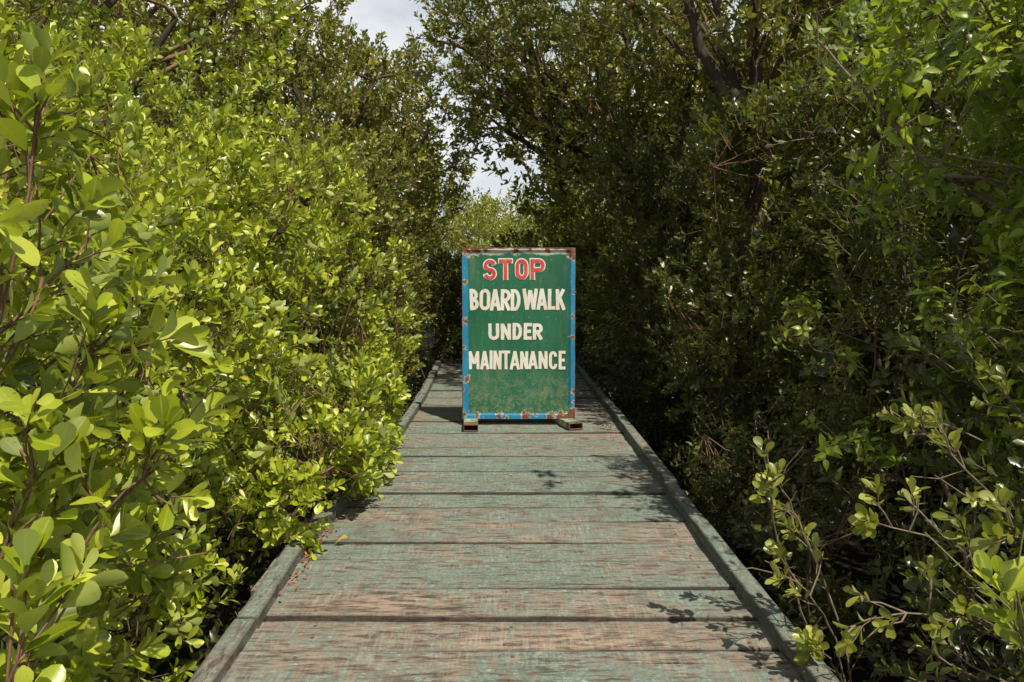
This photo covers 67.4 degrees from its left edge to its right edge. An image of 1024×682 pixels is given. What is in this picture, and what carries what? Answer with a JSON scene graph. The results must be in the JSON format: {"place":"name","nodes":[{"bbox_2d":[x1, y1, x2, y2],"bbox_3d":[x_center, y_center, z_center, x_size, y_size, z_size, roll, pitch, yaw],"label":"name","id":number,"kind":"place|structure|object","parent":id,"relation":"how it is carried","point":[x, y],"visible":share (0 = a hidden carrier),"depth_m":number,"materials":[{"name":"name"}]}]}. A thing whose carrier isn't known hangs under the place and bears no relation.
{"place":"outdoors","nodes":[
{"label":"outdoors","id":0,"kind":"place"},
{"bbox_2d":[63,0,946,277],"label":"sky","id":1,"kind":"structure","parent":0,"point":[392,17],"materials":[{"name":"white"}]},
{"bbox_2d":[0,281,1023,681],"bbox_3d":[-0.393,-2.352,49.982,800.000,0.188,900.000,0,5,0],"label":"ground","id":2,"kind":"structure","parent":0,"point":[852,559],"depth_m":5.37,"materials":[{"name":"black soil"}]},
{"bbox_2d":[4,25,108,419],"bbox_3d":[-5.324,-0.822,6.164,3.885,4.494,5.321,-5,7,-43],"label":"mangrove tree","id":3,"kind":"object","parent":2,"relation":"on","point":[101,114],"visible":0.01,"depth_m":5.83,"materials":[{"name":"green plant"}]},
{"bbox_2d":[10,0,143,366],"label":"mangrove tree","id":4,"kind":"object","parent":2,"relation":"on","point":[44,2],"visible":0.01,"depth_m":7.82,"materials":[{"name":"green plant"}]},
{"bbox_2d":[10,0,176,388],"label":"mangrove tree","id":5,"kind":"object","parent":2,"relation":"on","point":[94,27],"depth_m":10.57,"materials":[{"name":"green plant"}]},
{"bbox_2d":[0,54,200,681],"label":"mangrove shrub","id":6,"kind":"object","parent":2,"relation":"on","point":[167,585],"visible":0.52,"depth_m":1.71,"materials":[{"name":"green plant"}]},
{"bbox_2d":[0,23,233,676],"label":"mangrove shrub","id":7,"kind":"object","parent":2,"relation":"on","point":[81,88],"visible":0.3,"depth_m":2.83,"materials":[{"name":"green plant"}]},
{"bbox_2d":[0,28,238,681],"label":"sprawling shrub","id":8,"kind":"object","parent":2,"relation":"on","point":[34,528],"visible":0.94,"depth_m":1.43,"materials":[{"name":"green plant"}]},
{"bbox_2d":[0,439,256,681],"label":"mangrove shrub","id":9,"kind":"object","parent":2,"relation":"on","point":[194,616],"visible":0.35,"depth_m":3.17,"materials":[{"name":"green plant"}]},
{"bbox_2d":[13,0,253,288],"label":"mangrove tree","id":10,"kind":"object","parent":2,"relation":"on","point":[162,14],"visible":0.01,"depth_m":15.62,"materials":[{"name":"green plant"}]},
{"bbox_2d":[0,0,278,413],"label":"mangrove shrub","id":11,"kind":"object","parent":2,"relation":"on","point":[133,37],"visible":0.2,"depth_m":4.98,"materials":[{"name":"green plant"}]},
{"bbox_2d":[3,0,304,373],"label":"mangrove tree","id":12,"kind":"object","parent":2,"relation":"on","point":[94,13],"visible":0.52,"depth_m":6.77,"materials":[{"name":"green plant"}]},
{"bbox_2d":[40,0,313,416],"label":"mangrove tree","id":13,"kind":"object","parent":2,"relation":"on","point":[141,18],"visible":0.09,"depth_m":9.50,"materials":[{"name":"green plant"}]},
{"bbox_2d":[37,123,326,454],"bbox_3d":[-3.502,-0.504,8.134,3.041,3.517,4.164,-1,5,-13],"label":"mangrove tree","id":14,"kind":"object","parent":2,"relation":"on","point":[189,299],"visible":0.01,"depth_m":7.73,"materials":[{"name":"green plant"}]},
{"bbox_2d":[0,97,397,642],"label":"mangrove shrub","id":15,"kind":"object","parent":2,"relation":"on","point":[222,318],"visible":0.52,"depth_m":3.64,"materials":[{"name":"green plant"}]},
{"bbox_2d":[70,100,409,555],"bbox_3d":[-1.658,0.008,5.150,2.264,3.005,1.889,-3,6,-28],"label":"mangrove shrub","id":16,"kind":"object","parent":2,"relation":"on","point":[240,161],"visible":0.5,"depth_m":4.82,"materials":[{"name":"green plant"}]},
{"bbox_2d":[124,2,437,374],"bbox_3d":[-5.133,-2.529,13.475,7.866,6.643,5.744,0,5,4],"label":"mangrove tree","id":17,"kind":"object","parent":2,"relation":"on","point":[383,127],"visible":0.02,"depth_m":12.89,"materials":[{"name":"green plant"}]},
{"bbox_2d":[162,101,421,447],"bbox_3d":[-1.810,-0.269,6.665,2.044,3.292,2.110,0,5,0],"label":"mangrove shrub","id":18,"kind":"object","parent":2,"relation":"on","point":[351,191],"visible":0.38,"depth_m":6.45,"materials":[{"name":"green plant"}]},
{"bbox_2d":[223,353,410,543],"bbox_3d":[-1.171,0.844,5.016,0.901,1.362,2.832,0,5,0],"label":"mangrove shrub","id":19,"kind":"object","parent":2,"relation":"on","point":[382,465],"visible":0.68,"depth_m":4.16,"materials":[{"name":"green plant"}]},
{"bbox_2d":[168,0,486,391],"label":"mangrove tree","id":20,"kind":"object","parent":2,"relation":"on","point":[368,61],"visible":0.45,"depth_m":9.38,"materials":[{"name":"green plant"}]},
{"bbox_2d":[216,64,451,348],"bbox_3d":[-4.572,-2.852,17.203,5.744,6.643,7.866,-5,7,-44],"label":"mangrove tree","id":21,"kind":"object","parent":2,"relation":"on","point":[366,156],"visible":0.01,"depth_m":16.17,"materials":[{"name":"green plant"}]},
{"bbox_2d":[246,166,440,371],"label":"mangrove tree","id":22,"kind":"object","parent":2,"relation":"on","point":[423,253],"visible":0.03,"depth_m":12.50,"materials":[{"name":"green plant"}]},
{"bbox_2d":[264,108,435,429],"bbox_3d":[-1.751,-0.570,8.016,1.915,3.657,1.983,0,5,0],"label":"mangrove shrub","id":23,"kind":"object","parent":2,"relation":"on","point":[375,175],"visible":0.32,"depth_m":7.88,"materials":[{"name":"green plant"}]},
{"bbox_2d":[319,141,500,330],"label":"mangrove tree","id":24,"kind":"object","parent":2,"relation":"on","point":[467,194],"visible":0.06,"depth_m":21.97,"materials":[{"name":"green plant"}]},
{"bbox_2d":[378,186,533,362],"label":"mangrove tree","id":25,"kind":"object","parent":2,"relation":"on","point":[486,237],"visible":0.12,"depth_m":16.60,"materials":[{"name":"green plant"}]},
{"bbox_2d":[424,212,522,303],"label":"mangrove tree","id":26,"kind":"object","parent":2,"relation":"on","point":[464,240],"visible":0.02,"depth_m":26.10,"materials":[{"name":"green plant"}]},
{"bbox_2d":[444,183,546,307],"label":"mangrove tree","id":27,"kind":"object","parent":2,"relation":"on","point":[496,201],"visible":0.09,"depth_m":21.22,"materials":[{"name":"green plant"}]},
{"bbox_2d":[0,350,1022,681],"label":"undergrowth","id":28,"kind":"object","parent":2,"relation":"on","point":[870,656],"visible":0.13,"depth_m":4.84,"materials":[{"name":"green plant"}]},
{"bbox_2d":[188,360,839,681],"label":"boardwalk","id":29,"kind":"structure","parent":2,"relation":"on","point":[590,551],"depth_m":3.40,"materials":[{"name":"paint"}]},
{"bbox_2d":[278,403,621,602],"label":"leaf litter","id":30,"kind":"object","parent":29,"relation":"on","point":[307,557],"visible":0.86,"depth_m":3.68,"materials":[{"name":"brown plant"}]},
{"bbox_2d":[462,247,582,431],"bbox_3d":[0.083,-0.041,6.883,1.064,1.582,0.705,0,5,0],"label":"warning sign","id":31,"kind":"object","parent":29,"relation":"on","point":[518,333],"visible":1,"depth_m":6.85,"materials":[{"name":"green paint"}]},
{"bbox_2d":[399,216,648,382],"bbox_3d":[0.167,-0.595,12.359,4.267,2.973,2.189,1,5,9],"label":"leafy shrub","id":32,"kind":"object","parent":2,"relation":"on","point":[450,301],"visible":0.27,"depth_m":11.96,"materials":[{"name":"green plant"}]},
{"bbox_2d":[409,0,685,360],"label":"mangrove tree","id":33,"kind":"object","parent":2,"relation":"on","point":[447,80],"visible":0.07,"depth_m":12.39,"materials":[{"name":"green plant"}]},
{"bbox_2d":[491,184,641,355],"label":"mangrove tree","id":34,"kind":"object","parent":2,"relation":"on","point":[527,221],"visible":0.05,"depth_m":18.03,"materials":[{"name":"green plant"}]},
{"bbox_2d":[398,0,777,415],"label":"mangrove tree","id":35,"kind":"object","parent":2,"relation":"on","point":[522,111],"visible":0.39,"depth_m":10.05,"materials":[{"name":"green plant"}]},
{"bbox_2d":[520,138,694,330],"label":"mangrove tree","id":36,"kind":"object","parent":2,"relation":"on","point":[536,202],"depth_m":19.27,"materials":[{"name":"green plant"}]},
{"bbox_2d":[545,70,741,359],"bbox_3d":[4.454,-3.051,17.245,8.329,7.034,6.082,3,6,27],"label":"mangrove tree","id":37,"kind":"object","parent":2,"relation":"on","point":[609,200],"depth_m":17.24,"materials":[{"name":"green plant"}]},
{"bbox_2d":[577,68,742,445],"bbox_3d":[1.681,-0.912,8.611,1.954,4.237,2.334,0,5,0],"label":"tree","id":38,"kind":"object","parent":2,"relation":"on","point":[643,148],"visible":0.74,"depth_m":8.30,"materials":[{"name":"green plant"}]},
{"bbox_2d":[481,15,888,388],"bbox_3d":[3.120,-2.267,12.698,7.404,6.252,5.406,1,5,7],"label":"mangrove tree","id":39,"kind":"object","parent":2,"relation":"on","point":[566,211],"visible":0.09,"depth_m":12.45,"materials":[{"name":"green plant"}]},
{"bbox_2d":[470,0,1007,479],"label":"mangrove tree","id":40,"kind":"object","parent":2,"relation":"on","point":[736,56],"visible":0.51,"depth_m":7.24,"materials":[{"name":"green plant"}]},
{"bbox_2d":[644,190,873,375],"bbox_3d":[4.474,-1.167,13.533,4.627,3.908,3.379,0,5,0],"label":"mangrove tree","id":41,"kind":"object","parent":2,"relation":"on","point":[731,278],"visible":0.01,"depth_m":12.99,"materials":[{"name":"green plant"}]},
{"bbox_2d":[642,70,890,497],"bbox_3d":[2.084,-0.419,6.548,1.943,3.611,2.298,0,5,0],"label":"leafy shrub","id":42,"kind":"object","parent":2,"relation":"on","point":[702,156],"visible":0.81,"depth_m":6.30,"materials":[{"name":"green plant"}]},
{"bbox_2d":[730,436,851,681],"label":"sprawling shrub","id":43,"kind":"object","parent":2,"relation":"on","point":[773,476],"visible":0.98,"depth_m":2.68,"materials":[{"name":"green plant"}]},
{"bbox_2d":[670,221,1023,679],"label":"leafy shrub","id":44,"kind":"object","parent":2,"relation":"on","point":[758,533],"visible":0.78,"depth_m":4.20,"materials":[{"name":"green plant"}]},
{"bbox_2d":[674,0,1021,407],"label":"mangrove tree","id":45,"kind":"object","parent":2,"relation":"on","point":[902,26],"visible":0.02,"depth_m":8.74,"materials":[{"name":"green plant"}]},
{"bbox_2d":[680,107,1023,498],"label":"mangrove tree","id":46,"kind":"object","parent":2,"relation":"on","point":[879,367],"visible":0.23,"depth_m":6.61,"materials":[{"name":"green plant"}]},
{"bbox_2d":[688,79,1023,448],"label":"mangrove tree","id":47,"kind":"object","parent":2,"relation":"on","point":[861,124],"visible":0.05,"depth_m":7.70,"materials":[{"name":"green plant"}]},
{"bbox_2d":[702,17,1023,359],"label":"mangrove tree","id":48,"kind":"object","parent":2,"relation":"on","point":[809,188],"depth_m":12.03,"materials":[{"name":"green plant"}]},
{"bbox_2d":[772,202,969,598],"bbox_3d":[1.751,0.402,3.615,1.005,2.079,0.625,-1,5,-16],"label":"sprawling shrub","id":49,"kind":"object","parent":2,"relation":"on","point":[833,448],"visible":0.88,"depth_m":3.54,"materials":[{"name":"green plant"}]},
{"bbox_2d":[764,3,1023,596],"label":"leafy shrub","id":50,"kind":"object","parent":2,"relation":"on","point":[867,235],"visible":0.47,"depth_m":4.97,"materials":[{"name":"green plant"}]},
{"bbox_2d":[793,0,1023,380],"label":"mangrove tree","id":51,"kind":"object","parent":2,"relation":"on","point":[956,222],"visible":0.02,"depth_m":7.98,"materials":[{"name":"green plant"}]},
{"bbox_2d":[799,0,1023,244],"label":"broadleaf tree","id":52,"kind":"object","parent":2,"relation":"on","point":[987,59],"visible":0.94,"depth_m":3.39,"materials":[{"name":"green plant"}]},
{"bbox_2d":[832,359,1023,681],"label":"sprawling shrub","id":53,"kind":"object","parent":2,"relation":"on","point":[863,521],"visible":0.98,"depth_m":2.37,"materials":[{"name":"green plant"}]},
{"bbox_2d":[873,0,1023,390],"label":"mangrove tree","id":54,"kind":"object","parent":2,"relation":"on","point":[945,18],"visible":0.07,"depth_m":6.25,"materials":[{"name":"green plant"}]},
{"bbox_2d":[874,251,1023,681],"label":"leafy shrub","id":55,"kind":"object","parent":2,"relation":"on","point":[1003,474],"visible":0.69,"depth_m":2.86,"materials":[{"name":"green plant"}]},
{"bbox_2d":[917,69,1023,477],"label":"leafy shrub","id":56,"kind":"object","parent":2,"relation":"on","point":[1008,239],"visible":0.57,"depth_m":3.23,"materials":[{"name":"green plant"}]},
{"bbox_2d":[925,531,1023,652],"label":"sprawling shrub","id":57,"kind":"object","parent":2,"relation":"on","point":[1006,580],"visible":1,"depth_m":1.42,"materials":[{"name":"green plant"}]},
{"bbox_2d":[1000,95,1023,357],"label":"mangrove tree","id":58,"kind":"object","parent":2,"relation":"on","point":[1020,284],"visible":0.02,"depth_m":6.46,"materials":[{"name":"green plant"}]},
{"bbox_2d":[1011,0,1023,85],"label":"broadleaf tree","id":59,"kind":"object","parent":2,"relation":"on","point":[1021,47],"visible":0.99,"depth_m":2.94,"materials":[{"name":"green plant"}]}
]}

